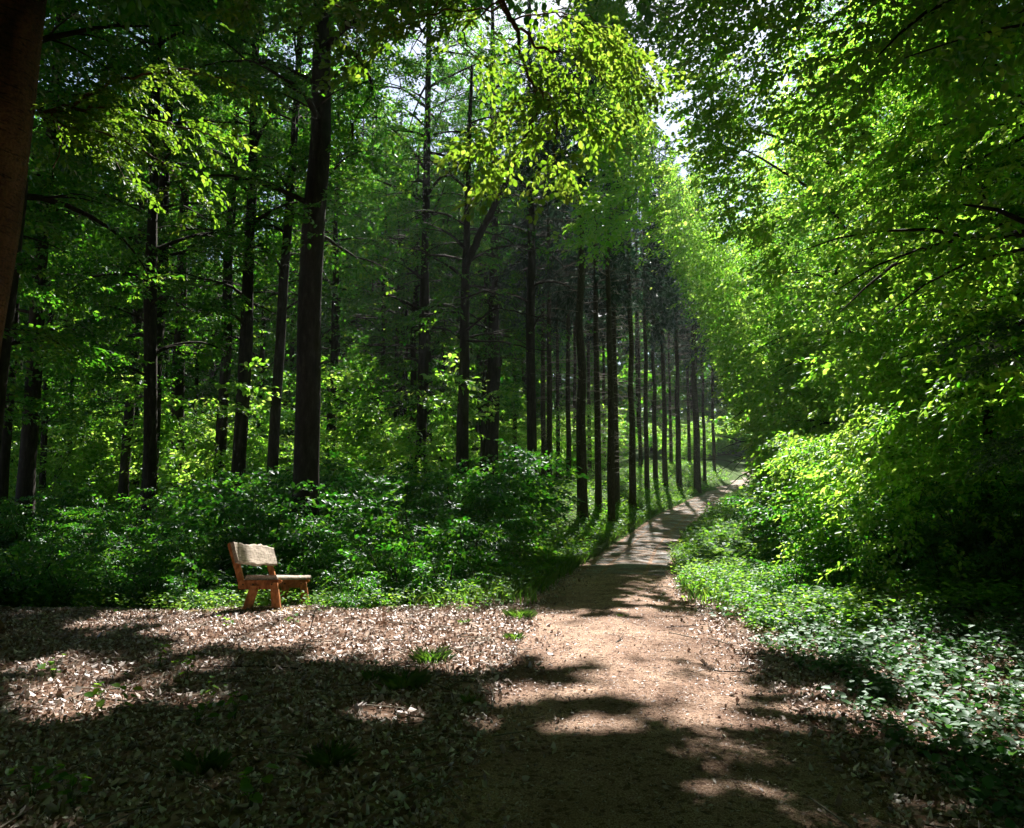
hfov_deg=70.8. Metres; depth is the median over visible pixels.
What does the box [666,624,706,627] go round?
stick
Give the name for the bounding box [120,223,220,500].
beech tree
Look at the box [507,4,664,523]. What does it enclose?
spruce tree
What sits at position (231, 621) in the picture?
seedling
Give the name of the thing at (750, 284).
beech tree
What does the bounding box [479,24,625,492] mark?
spruce tree
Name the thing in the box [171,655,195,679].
seedling
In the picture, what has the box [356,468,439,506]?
bush
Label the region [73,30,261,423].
beech tree
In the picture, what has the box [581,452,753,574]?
dirt footpath
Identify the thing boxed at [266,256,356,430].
beech tree
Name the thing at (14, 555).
bush
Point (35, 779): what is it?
seedling
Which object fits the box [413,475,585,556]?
bush
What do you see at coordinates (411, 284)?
beech tree
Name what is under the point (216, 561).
bush
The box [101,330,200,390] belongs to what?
beech tree
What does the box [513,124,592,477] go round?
spruce tree
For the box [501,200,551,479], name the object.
spruce tree
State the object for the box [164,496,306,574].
bush
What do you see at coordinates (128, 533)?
bush
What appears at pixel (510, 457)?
young tree
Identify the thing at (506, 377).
beech tree
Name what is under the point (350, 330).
beech tree
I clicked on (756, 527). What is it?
bush
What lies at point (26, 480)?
beech tree
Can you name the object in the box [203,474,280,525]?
bush
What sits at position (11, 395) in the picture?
beech tree
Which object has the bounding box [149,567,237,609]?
bush
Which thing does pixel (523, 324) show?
spruce tree
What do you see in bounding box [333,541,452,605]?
bush
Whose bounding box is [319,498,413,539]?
bush
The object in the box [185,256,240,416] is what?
beech tree
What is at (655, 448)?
spruce tree
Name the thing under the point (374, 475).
bush
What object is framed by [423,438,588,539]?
bush
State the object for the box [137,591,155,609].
seedling
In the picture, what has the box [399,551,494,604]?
bush
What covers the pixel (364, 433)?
young tree
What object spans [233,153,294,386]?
beech tree
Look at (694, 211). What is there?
beech tree
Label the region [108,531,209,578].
bush
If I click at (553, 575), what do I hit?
grass
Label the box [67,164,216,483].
beech tree
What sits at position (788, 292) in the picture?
beech tree
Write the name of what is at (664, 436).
spruce tree
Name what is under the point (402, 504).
bush
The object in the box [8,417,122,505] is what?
young tree
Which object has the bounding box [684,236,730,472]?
spruce tree
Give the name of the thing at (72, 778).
seedling
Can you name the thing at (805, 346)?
beech tree
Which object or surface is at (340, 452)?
young tree
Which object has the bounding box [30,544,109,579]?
bush
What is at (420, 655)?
grass tuft
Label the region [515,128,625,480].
spruce tree
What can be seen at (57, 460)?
young tree
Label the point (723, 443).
young tree
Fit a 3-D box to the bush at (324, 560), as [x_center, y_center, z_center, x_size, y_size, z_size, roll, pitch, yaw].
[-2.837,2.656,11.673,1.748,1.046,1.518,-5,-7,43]
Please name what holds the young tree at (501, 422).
on the ground at (370, 764)
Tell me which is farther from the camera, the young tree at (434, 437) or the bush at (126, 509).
the young tree at (434, 437)
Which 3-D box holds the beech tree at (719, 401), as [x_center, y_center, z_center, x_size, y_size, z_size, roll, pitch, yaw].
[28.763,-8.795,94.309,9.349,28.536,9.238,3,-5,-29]
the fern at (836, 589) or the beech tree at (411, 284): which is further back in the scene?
the beech tree at (411, 284)
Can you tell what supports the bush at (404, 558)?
on the ground at (370, 764)
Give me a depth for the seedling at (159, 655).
6.15 m
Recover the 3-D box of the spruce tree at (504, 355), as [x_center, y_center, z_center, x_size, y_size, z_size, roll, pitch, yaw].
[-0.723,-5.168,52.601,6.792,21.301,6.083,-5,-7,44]
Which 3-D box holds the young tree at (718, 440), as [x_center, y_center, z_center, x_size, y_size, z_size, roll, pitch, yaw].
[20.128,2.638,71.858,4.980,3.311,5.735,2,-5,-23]
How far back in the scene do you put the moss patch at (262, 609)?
8.98 m
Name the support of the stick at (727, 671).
on the path
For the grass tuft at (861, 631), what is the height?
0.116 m
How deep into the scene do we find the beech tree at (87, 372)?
35.97 m
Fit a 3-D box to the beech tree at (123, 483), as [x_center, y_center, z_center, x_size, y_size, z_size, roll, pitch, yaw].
[-13.926,-8.514,28.137,8.278,25.325,7.897,-1,-5,8]
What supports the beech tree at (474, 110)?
on the ground at (370, 764)
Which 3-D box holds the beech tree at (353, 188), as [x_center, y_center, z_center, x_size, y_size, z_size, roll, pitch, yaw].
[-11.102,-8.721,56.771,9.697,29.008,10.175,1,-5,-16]
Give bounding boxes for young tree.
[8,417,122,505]
[8,422,134,509]
[13,400,79,478]
[14,399,198,506]
[49,439,142,502]
[55,400,233,513]
[74,409,215,500]
[102,357,344,517]
[185,437,293,484]
[196,435,343,481]
[203,424,368,488]
[203,435,283,481]
[280,419,392,493]
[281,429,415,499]
[319,432,415,488]
[321,348,527,493]
[340,424,455,473]
[435,419,526,482]
[435,432,526,482]
[452,424,523,477]
[499,412,574,478]
[500,403,607,476]
[518,412,606,468]
[540,404,628,471]
[571,423,642,465]
[643,421,708,459]
[649,412,721,450]
[673,417,733,458]
[675,405,737,450]
[684,423,736,452]
[691,422,734,454]
[710,410,855,436]
[717,421,744,453]
[721,355,1023,543]
[730,395,940,489]
[791,322,1023,560]
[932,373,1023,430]
[934,374,1023,475]
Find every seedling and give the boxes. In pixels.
[5,763,64,796]
[37,653,66,677]
[48,771,92,806]
[84,681,119,708]
[116,683,142,711]
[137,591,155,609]
[153,643,172,666]
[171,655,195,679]
[187,701,218,725]
[200,675,227,695]
[216,691,247,718]
[217,615,233,624]
[237,763,278,806]
[285,613,298,622]
[461,583,480,596]
[481,590,499,606]
[490,582,507,599]
[900,728,936,753]
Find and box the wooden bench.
[228,542,311,609]
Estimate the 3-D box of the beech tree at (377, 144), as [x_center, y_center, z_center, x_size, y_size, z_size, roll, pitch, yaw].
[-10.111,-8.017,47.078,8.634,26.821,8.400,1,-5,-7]
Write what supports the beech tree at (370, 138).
on the ground at (370, 764)
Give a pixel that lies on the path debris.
(643, 797)
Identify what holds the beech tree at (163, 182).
on the ground at (370, 764)
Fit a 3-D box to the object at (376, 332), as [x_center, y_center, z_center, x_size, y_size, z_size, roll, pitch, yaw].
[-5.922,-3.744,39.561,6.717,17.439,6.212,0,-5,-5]
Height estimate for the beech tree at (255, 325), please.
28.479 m
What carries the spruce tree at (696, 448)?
on the ground at (370, 764)
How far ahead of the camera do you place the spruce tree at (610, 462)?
27.63 m
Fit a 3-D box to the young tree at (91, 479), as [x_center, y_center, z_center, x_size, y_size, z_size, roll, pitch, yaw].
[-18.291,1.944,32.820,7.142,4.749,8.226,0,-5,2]
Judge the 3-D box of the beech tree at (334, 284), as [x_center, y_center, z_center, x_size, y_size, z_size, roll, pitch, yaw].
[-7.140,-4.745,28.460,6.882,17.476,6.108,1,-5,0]
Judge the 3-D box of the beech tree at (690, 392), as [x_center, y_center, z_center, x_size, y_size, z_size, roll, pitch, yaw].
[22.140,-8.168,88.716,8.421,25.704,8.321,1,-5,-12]
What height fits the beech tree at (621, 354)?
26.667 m
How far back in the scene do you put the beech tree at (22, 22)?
7.64 m
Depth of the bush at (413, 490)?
16.37 m
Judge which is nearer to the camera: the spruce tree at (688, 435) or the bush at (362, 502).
the bush at (362, 502)
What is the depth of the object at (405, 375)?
36.81 m
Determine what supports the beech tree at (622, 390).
on the ground at (370, 764)
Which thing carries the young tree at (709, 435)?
on the ground at (370, 764)
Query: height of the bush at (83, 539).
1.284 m
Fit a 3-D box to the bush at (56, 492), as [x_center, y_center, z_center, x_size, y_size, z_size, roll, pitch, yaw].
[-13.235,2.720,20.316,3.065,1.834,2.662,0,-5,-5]
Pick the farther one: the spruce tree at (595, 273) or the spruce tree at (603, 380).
the spruce tree at (603, 380)
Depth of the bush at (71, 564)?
9.99 m
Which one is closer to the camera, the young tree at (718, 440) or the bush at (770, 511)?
the bush at (770, 511)
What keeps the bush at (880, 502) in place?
on the ground at (370, 764)
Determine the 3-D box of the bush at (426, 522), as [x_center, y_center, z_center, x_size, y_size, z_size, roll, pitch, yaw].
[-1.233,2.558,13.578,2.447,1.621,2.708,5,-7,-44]
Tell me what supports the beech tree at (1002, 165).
on the ground at (370, 764)
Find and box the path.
[419,480,924,827]
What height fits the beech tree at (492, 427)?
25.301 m
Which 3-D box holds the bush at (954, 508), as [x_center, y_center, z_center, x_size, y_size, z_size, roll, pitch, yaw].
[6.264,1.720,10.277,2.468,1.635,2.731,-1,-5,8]
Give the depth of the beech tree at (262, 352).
34.31 m
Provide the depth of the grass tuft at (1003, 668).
5.77 m
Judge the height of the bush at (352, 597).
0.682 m
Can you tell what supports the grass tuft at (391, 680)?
on the ground at (370, 764)
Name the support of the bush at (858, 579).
on the ground at (370, 764)
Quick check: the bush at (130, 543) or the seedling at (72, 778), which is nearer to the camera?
the seedling at (72, 778)
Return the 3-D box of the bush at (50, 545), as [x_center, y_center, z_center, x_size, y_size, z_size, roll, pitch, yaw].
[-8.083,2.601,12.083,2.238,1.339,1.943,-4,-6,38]
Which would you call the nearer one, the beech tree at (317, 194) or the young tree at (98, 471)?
the beech tree at (317, 194)
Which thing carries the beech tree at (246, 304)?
on the ground at (370, 764)
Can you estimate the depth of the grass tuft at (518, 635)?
7.22 m
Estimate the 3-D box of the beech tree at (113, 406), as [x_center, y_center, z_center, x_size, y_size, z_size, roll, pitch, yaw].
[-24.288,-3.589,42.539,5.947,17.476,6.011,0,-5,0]
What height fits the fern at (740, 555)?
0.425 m
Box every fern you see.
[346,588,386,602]
[521,549,566,565]
[555,547,601,555]
[666,498,689,505]
[676,548,739,561]
[703,548,755,562]
[803,586,867,602]
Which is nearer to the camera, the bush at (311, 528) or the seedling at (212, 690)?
the seedling at (212, 690)
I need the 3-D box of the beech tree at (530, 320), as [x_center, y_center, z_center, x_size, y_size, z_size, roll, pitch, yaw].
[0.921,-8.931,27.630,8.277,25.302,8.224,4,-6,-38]
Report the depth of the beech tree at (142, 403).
41.27 m
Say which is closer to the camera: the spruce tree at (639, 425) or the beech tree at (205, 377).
the beech tree at (205, 377)
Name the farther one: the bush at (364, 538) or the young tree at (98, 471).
the young tree at (98, 471)
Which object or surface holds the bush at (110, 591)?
on the ground at (370, 764)
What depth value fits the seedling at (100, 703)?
5.13 m
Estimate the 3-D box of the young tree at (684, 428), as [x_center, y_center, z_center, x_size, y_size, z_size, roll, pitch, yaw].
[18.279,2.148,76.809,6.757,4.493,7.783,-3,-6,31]
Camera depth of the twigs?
4.81 m
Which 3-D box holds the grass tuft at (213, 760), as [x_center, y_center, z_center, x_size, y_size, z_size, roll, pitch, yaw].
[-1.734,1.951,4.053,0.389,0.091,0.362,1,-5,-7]
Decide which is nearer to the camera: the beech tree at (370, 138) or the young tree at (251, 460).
the young tree at (251, 460)
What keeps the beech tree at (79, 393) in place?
on the ground at (370, 764)
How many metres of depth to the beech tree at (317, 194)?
15.00 m
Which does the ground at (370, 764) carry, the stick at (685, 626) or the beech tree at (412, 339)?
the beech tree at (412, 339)
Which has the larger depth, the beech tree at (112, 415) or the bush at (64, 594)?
the beech tree at (112, 415)
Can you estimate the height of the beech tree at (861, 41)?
17.476 m
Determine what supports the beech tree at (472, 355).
on the ground at (370, 764)
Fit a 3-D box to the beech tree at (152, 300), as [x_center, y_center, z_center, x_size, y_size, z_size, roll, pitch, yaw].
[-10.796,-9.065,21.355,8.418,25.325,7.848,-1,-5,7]
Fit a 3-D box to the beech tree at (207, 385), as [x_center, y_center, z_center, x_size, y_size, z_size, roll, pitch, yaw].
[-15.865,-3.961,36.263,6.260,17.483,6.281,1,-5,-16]
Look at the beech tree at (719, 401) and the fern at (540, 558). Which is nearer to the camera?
the fern at (540, 558)
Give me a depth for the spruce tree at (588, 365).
46.13 m
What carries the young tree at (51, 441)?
on the ground at (370, 764)
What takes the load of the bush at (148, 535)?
on the ground at (370, 764)
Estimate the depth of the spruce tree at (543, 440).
36.15 m
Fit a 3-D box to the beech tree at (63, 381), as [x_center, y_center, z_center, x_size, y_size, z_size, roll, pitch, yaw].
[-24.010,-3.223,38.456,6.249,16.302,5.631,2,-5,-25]
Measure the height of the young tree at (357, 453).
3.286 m
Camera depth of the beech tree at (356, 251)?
43.00 m
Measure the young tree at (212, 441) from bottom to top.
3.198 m
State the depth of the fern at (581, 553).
16.74 m
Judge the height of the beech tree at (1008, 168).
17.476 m
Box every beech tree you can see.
[0,0,283,451]
[0,0,655,633]
[0,6,146,524]
[3,14,117,440]
[9,169,91,503]
[13,0,205,529]
[14,208,109,487]
[14,226,71,451]
[15,110,135,514]
[15,181,128,492]
[29,8,249,511]
[34,0,307,527]
[48,197,138,503]
[49,253,117,479]
[55,0,307,521]
[63,121,215,505]
[64,219,125,425]
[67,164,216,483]
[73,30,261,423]
[76,298,170,424]
[84,0,286,516]
[101,164,238,491]
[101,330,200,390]
[115,0,347,497]
[116,350,170,416]
[117,0,389,505]
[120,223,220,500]
[141,179,261,492]
[150,0,447,551]
[166,0,414,485]
[167,99,275,468]
[168,179,270,477]
[169,50,288,431]
[185,255,248,480]
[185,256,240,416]
[191,162,329,457]
[195,0,691,224]
[205,261,275,410]
[232,155,361,473]
[232,208,331,429]
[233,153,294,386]
[234,231,330,450]
[239,49,406,435]
[253,272,296,409]
[258,82,418,493]
[259,161,355,382]
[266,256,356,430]
[269,49,396,457]
[276,27,404,408]
[286,206,393,470]
[296,218,393,473]
[305,1,534,473]
[321,90,415,422]
[321,145,446,450]
[322,208,418,482]
[325,87,419,412]
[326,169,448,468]
[328,112,413,433]
[329,112,423,366]
[332,11,510,472]
[340,126,473,473]
[343,188,439,457]
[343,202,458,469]
[344,102,445,413]
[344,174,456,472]
[362,36,601,486]
[378,145,463,421]
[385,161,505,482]
[393,166,472,409]
[402,18,555,408]
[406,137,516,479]
[408,0,585,482]
[412,5,546,468]
[430,0,629,488]
[431,138,546,479]
[437,171,526,431]
[456,168,517,419]
[487,128,576,447]
[506,340,565,425]
[535,226,600,423]
[535,317,605,431]
[543,0,1023,570]
[545,0,1023,555]
[562,329,599,422]
[576,253,649,450]
[586,313,650,427]
[589,47,1010,528]
[592,0,1023,590]
[593,320,643,425]
[599,235,689,463]
[622,291,667,436]
[625,244,685,452]
[636,128,1010,526]
[647,214,707,439]
[666,309,710,445]
[667,179,939,505]
[680,352,724,423]
[693,0,1023,483]
[700,233,864,432]
[703,236,757,452]
[704,364,743,437]
[777,0,974,354]
[786,221,846,294]
[802,37,1018,472]
[803,114,892,346]
[819,15,962,387]
[824,0,1023,475]
[883,0,1023,404]
[931,0,1023,228]
[946,0,1023,399]
[958,80,1023,340]
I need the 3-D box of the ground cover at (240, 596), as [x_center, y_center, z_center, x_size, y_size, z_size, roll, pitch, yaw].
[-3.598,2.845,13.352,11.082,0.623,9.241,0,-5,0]
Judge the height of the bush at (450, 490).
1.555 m
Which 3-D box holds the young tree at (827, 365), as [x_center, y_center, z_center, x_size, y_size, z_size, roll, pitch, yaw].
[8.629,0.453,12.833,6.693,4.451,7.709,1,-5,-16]
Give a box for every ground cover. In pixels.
[0,458,943,556]
[0,535,587,611]
[666,537,1023,631]
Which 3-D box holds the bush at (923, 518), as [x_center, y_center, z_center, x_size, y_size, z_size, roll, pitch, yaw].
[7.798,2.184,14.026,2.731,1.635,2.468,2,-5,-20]
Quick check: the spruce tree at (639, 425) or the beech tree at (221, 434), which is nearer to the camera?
the beech tree at (221, 434)
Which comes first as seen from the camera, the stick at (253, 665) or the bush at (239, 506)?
the stick at (253, 665)
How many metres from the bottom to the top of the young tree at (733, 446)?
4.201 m
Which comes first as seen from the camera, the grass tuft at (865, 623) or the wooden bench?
the grass tuft at (865, 623)
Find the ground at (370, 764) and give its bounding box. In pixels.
[0,440,1023,827]
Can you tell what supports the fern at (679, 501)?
on the path
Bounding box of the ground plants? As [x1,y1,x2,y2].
[709,585,1023,827]
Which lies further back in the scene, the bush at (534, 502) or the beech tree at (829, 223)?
the beech tree at (829, 223)
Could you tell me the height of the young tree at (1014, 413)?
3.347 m
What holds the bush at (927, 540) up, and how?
on the ground at (370, 764)
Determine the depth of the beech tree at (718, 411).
99.82 m
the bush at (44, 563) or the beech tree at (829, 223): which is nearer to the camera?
the bush at (44, 563)
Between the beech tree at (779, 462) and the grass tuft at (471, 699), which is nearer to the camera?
the grass tuft at (471, 699)
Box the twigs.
[0,573,1023,827]
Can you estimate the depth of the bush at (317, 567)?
12.59 m
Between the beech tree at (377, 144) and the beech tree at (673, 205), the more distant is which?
the beech tree at (377, 144)
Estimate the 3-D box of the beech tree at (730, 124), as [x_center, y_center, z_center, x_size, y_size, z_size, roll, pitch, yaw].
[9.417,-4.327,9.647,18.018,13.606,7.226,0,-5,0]
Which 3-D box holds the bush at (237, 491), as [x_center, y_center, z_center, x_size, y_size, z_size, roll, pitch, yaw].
[-5.251,2.300,17.253,4.875,2.799,4.600,-1,-5,6]
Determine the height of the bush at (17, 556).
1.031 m
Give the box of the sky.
[34,0,1000,421]
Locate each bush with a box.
[0,478,106,531]
[0,493,47,552]
[0,496,78,549]
[0,538,37,572]
[0,541,65,589]
[0,544,50,607]
[0,550,104,607]
[7,528,92,592]
[9,568,117,607]
[18,517,90,553]
[19,545,124,593]
[24,542,79,568]
[26,504,134,553]
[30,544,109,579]
[43,480,141,530]
[53,539,173,606]
[63,569,129,607]
[71,487,198,549]
[72,544,138,577]
[81,517,152,556]
[81,533,200,591]
[90,529,185,574]
[99,502,138,526]
[102,566,180,607]
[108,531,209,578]
[124,510,208,552]
[129,498,194,530]
[130,477,358,586]
[138,523,271,603]
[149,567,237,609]
[163,450,380,543]
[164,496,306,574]
[186,549,255,589]
[188,503,282,550]
[202,541,291,589]
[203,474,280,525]
[216,510,360,592]
[236,554,312,590]
[244,467,412,546]
[264,503,446,575]
[274,512,377,572]
[277,545,360,594]
[289,544,385,601]
[300,501,512,594]
[311,570,387,609]
[315,529,448,594]
[316,474,520,566]
[319,462,420,528]
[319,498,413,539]
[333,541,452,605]
[353,498,459,552]
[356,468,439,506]
[365,462,543,540]
[370,476,450,526]
[381,516,535,585]
[398,506,519,575]
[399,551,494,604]
[407,487,466,514]
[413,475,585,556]
[416,477,502,510]
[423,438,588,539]
[437,511,538,568]
[492,474,558,515]
[719,494,869,563]
[743,556,837,603]
[744,517,787,544]
[750,489,921,585]
[772,540,835,573]
[782,483,1023,584]
[796,489,903,548]
[809,549,909,598]
[848,487,976,550]
[868,477,1023,580]
[896,547,1007,595]
[901,473,1023,575]
[901,485,1012,543]
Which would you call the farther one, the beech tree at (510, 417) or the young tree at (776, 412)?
the beech tree at (510, 417)
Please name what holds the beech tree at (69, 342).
on the ground at (370, 764)
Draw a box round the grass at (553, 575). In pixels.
[410,487,814,607]
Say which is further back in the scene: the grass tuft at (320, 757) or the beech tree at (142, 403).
the beech tree at (142, 403)
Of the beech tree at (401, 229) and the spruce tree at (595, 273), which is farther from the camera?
the beech tree at (401, 229)
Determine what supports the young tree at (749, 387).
on the ground at (370, 764)
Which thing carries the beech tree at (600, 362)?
on the ground at (370, 764)
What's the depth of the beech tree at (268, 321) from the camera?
41.11 m
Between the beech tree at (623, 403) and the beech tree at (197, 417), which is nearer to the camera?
the beech tree at (197, 417)
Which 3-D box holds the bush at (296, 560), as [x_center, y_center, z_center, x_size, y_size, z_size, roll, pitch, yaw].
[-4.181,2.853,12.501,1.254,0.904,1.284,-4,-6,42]
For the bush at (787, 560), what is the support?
on the ground at (370, 764)
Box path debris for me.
[404,567,950,827]
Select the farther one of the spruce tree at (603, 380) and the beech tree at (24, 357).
the spruce tree at (603, 380)
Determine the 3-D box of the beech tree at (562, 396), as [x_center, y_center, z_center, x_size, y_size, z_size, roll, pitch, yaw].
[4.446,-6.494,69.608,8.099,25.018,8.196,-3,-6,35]
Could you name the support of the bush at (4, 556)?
on the ground at (370, 764)
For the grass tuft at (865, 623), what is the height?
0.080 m
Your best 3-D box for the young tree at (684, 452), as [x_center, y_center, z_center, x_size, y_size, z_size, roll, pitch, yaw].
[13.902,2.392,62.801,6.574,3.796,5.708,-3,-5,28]
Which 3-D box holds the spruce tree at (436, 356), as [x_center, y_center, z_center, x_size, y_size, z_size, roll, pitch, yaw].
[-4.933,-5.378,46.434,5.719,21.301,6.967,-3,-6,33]
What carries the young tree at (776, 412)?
on the ground at (370, 764)
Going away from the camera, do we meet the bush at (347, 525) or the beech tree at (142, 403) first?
the bush at (347, 525)
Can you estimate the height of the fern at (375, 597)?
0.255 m
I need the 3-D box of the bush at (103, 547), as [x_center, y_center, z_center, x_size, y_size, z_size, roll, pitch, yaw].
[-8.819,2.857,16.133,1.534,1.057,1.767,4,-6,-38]
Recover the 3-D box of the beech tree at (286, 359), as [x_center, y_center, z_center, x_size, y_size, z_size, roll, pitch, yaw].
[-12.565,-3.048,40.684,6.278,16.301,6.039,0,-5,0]
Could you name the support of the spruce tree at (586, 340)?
on the ground at (370, 764)
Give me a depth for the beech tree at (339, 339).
36.53 m
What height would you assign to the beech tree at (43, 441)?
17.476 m
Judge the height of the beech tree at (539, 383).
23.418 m
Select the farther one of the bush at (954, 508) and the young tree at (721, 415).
the young tree at (721, 415)
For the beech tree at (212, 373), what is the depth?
42.41 m
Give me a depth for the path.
4.50 m
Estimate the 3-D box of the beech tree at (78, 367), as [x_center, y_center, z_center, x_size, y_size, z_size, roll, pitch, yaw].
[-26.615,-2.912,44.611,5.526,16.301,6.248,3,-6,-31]
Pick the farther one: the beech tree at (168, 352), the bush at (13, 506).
the beech tree at (168, 352)
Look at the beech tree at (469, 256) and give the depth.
22.38 m
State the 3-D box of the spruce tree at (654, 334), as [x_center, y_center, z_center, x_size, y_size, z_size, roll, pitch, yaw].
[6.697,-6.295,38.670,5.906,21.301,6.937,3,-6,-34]
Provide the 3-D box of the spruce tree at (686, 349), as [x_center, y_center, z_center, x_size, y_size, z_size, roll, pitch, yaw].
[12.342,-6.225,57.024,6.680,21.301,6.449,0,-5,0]
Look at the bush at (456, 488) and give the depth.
19.79 m
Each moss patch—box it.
[180,609,222,612]
[215,606,317,613]
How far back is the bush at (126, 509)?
21.17 m
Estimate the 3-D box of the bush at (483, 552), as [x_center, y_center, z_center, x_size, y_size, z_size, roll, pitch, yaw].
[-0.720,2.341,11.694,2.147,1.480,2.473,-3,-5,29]
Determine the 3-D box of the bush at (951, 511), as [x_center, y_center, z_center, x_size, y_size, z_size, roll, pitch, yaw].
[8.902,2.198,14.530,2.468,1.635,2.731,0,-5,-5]
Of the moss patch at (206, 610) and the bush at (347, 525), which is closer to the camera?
the moss patch at (206, 610)
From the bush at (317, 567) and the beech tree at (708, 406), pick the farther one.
the beech tree at (708, 406)
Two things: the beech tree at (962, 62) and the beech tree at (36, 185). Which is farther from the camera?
the beech tree at (36, 185)
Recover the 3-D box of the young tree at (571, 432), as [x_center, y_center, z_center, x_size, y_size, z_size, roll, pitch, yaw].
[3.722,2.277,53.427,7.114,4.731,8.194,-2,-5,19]
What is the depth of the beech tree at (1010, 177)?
21.93 m
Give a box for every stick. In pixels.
[138,691,239,696]
[199,665,297,668]
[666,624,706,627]
[697,666,751,673]
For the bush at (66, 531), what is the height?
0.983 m
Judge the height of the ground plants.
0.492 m
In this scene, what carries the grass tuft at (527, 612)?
on the ground at (370, 764)
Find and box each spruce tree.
[352,246,417,368]
[391,178,476,456]
[411,168,489,423]
[471,141,565,479]
[473,213,536,472]
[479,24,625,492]
[482,80,603,476]
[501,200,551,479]
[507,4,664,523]
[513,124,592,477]
[515,27,677,511]
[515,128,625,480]
[535,218,622,473]
[540,60,692,506]
[543,0,699,524]
[551,169,632,472]
[558,68,688,509]
[586,184,632,470]
[591,114,702,491]
[605,140,690,482]
[617,188,681,468]
[618,144,704,486]
[626,286,704,465]
[638,180,724,492]
[639,164,727,488]
[647,268,710,465]
[677,207,737,483]
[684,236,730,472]
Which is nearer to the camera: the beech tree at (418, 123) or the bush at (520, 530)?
the bush at (520, 530)
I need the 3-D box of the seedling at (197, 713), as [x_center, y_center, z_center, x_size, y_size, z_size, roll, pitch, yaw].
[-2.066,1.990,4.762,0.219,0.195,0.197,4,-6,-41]
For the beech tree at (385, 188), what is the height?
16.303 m
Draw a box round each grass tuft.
[167,743,235,776]
[295,733,359,774]
[359,669,386,681]
[373,664,433,690]
[406,642,457,663]
[457,618,471,622]
[460,692,481,703]
[501,606,538,618]
[502,631,526,640]
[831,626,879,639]
[855,618,874,627]
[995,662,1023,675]
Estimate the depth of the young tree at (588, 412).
40.18 m
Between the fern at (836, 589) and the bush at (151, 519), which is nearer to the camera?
the fern at (836, 589)
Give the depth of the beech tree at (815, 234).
76.46 m
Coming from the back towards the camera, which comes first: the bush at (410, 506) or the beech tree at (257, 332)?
the beech tree at (257, 332)
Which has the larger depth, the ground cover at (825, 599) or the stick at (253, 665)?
the ground cover at (825, 599)
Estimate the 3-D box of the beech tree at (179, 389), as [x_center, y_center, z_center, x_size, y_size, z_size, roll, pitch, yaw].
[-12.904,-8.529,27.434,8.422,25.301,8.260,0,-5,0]
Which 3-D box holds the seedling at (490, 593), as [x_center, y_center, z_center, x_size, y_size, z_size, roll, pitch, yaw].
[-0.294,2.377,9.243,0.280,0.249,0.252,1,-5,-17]
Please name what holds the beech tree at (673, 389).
on the ground at (370, 764)
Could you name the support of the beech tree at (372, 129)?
on the ground at (370, 764)
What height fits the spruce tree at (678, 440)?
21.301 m
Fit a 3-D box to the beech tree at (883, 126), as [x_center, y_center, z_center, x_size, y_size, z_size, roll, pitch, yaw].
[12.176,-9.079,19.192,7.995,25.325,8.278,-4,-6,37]
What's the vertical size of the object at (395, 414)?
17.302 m
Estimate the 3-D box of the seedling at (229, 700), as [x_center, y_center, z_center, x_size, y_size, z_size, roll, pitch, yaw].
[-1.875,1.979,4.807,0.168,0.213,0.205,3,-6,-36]
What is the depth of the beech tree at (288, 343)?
54.56 m
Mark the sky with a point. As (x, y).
(673, 127)
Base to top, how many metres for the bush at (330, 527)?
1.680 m
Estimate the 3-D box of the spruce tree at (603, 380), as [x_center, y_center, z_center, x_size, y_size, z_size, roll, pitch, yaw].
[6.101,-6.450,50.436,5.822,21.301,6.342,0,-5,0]
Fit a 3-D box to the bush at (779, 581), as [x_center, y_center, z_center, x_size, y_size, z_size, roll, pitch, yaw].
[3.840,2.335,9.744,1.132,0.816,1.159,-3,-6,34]
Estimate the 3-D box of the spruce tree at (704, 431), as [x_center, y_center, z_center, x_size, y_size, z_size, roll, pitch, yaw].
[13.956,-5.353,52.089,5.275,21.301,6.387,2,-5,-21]
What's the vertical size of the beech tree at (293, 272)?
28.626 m
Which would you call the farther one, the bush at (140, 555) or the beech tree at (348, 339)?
the beech tree at (348, 339)
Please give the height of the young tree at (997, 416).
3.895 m
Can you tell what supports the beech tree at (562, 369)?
on the ground at (370, 764)
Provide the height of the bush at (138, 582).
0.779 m
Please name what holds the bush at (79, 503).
on the ground at (370, 764)
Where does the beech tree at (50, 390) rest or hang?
on the ground at (370, 764)
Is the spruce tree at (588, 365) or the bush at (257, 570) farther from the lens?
the spruce tree at (588, 365)
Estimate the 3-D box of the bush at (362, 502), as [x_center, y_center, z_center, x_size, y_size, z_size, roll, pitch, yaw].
[-2.115,2.393,14.741,3.861,2.311,3.490,3,-5,-28]
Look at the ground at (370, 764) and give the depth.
5.04 m
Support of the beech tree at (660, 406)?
on the ground at (370, 764)
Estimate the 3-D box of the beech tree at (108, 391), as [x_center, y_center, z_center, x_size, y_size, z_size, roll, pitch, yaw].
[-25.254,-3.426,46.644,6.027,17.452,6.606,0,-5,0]
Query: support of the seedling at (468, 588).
on the ground at (370, 764)
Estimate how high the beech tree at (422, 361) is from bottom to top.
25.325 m

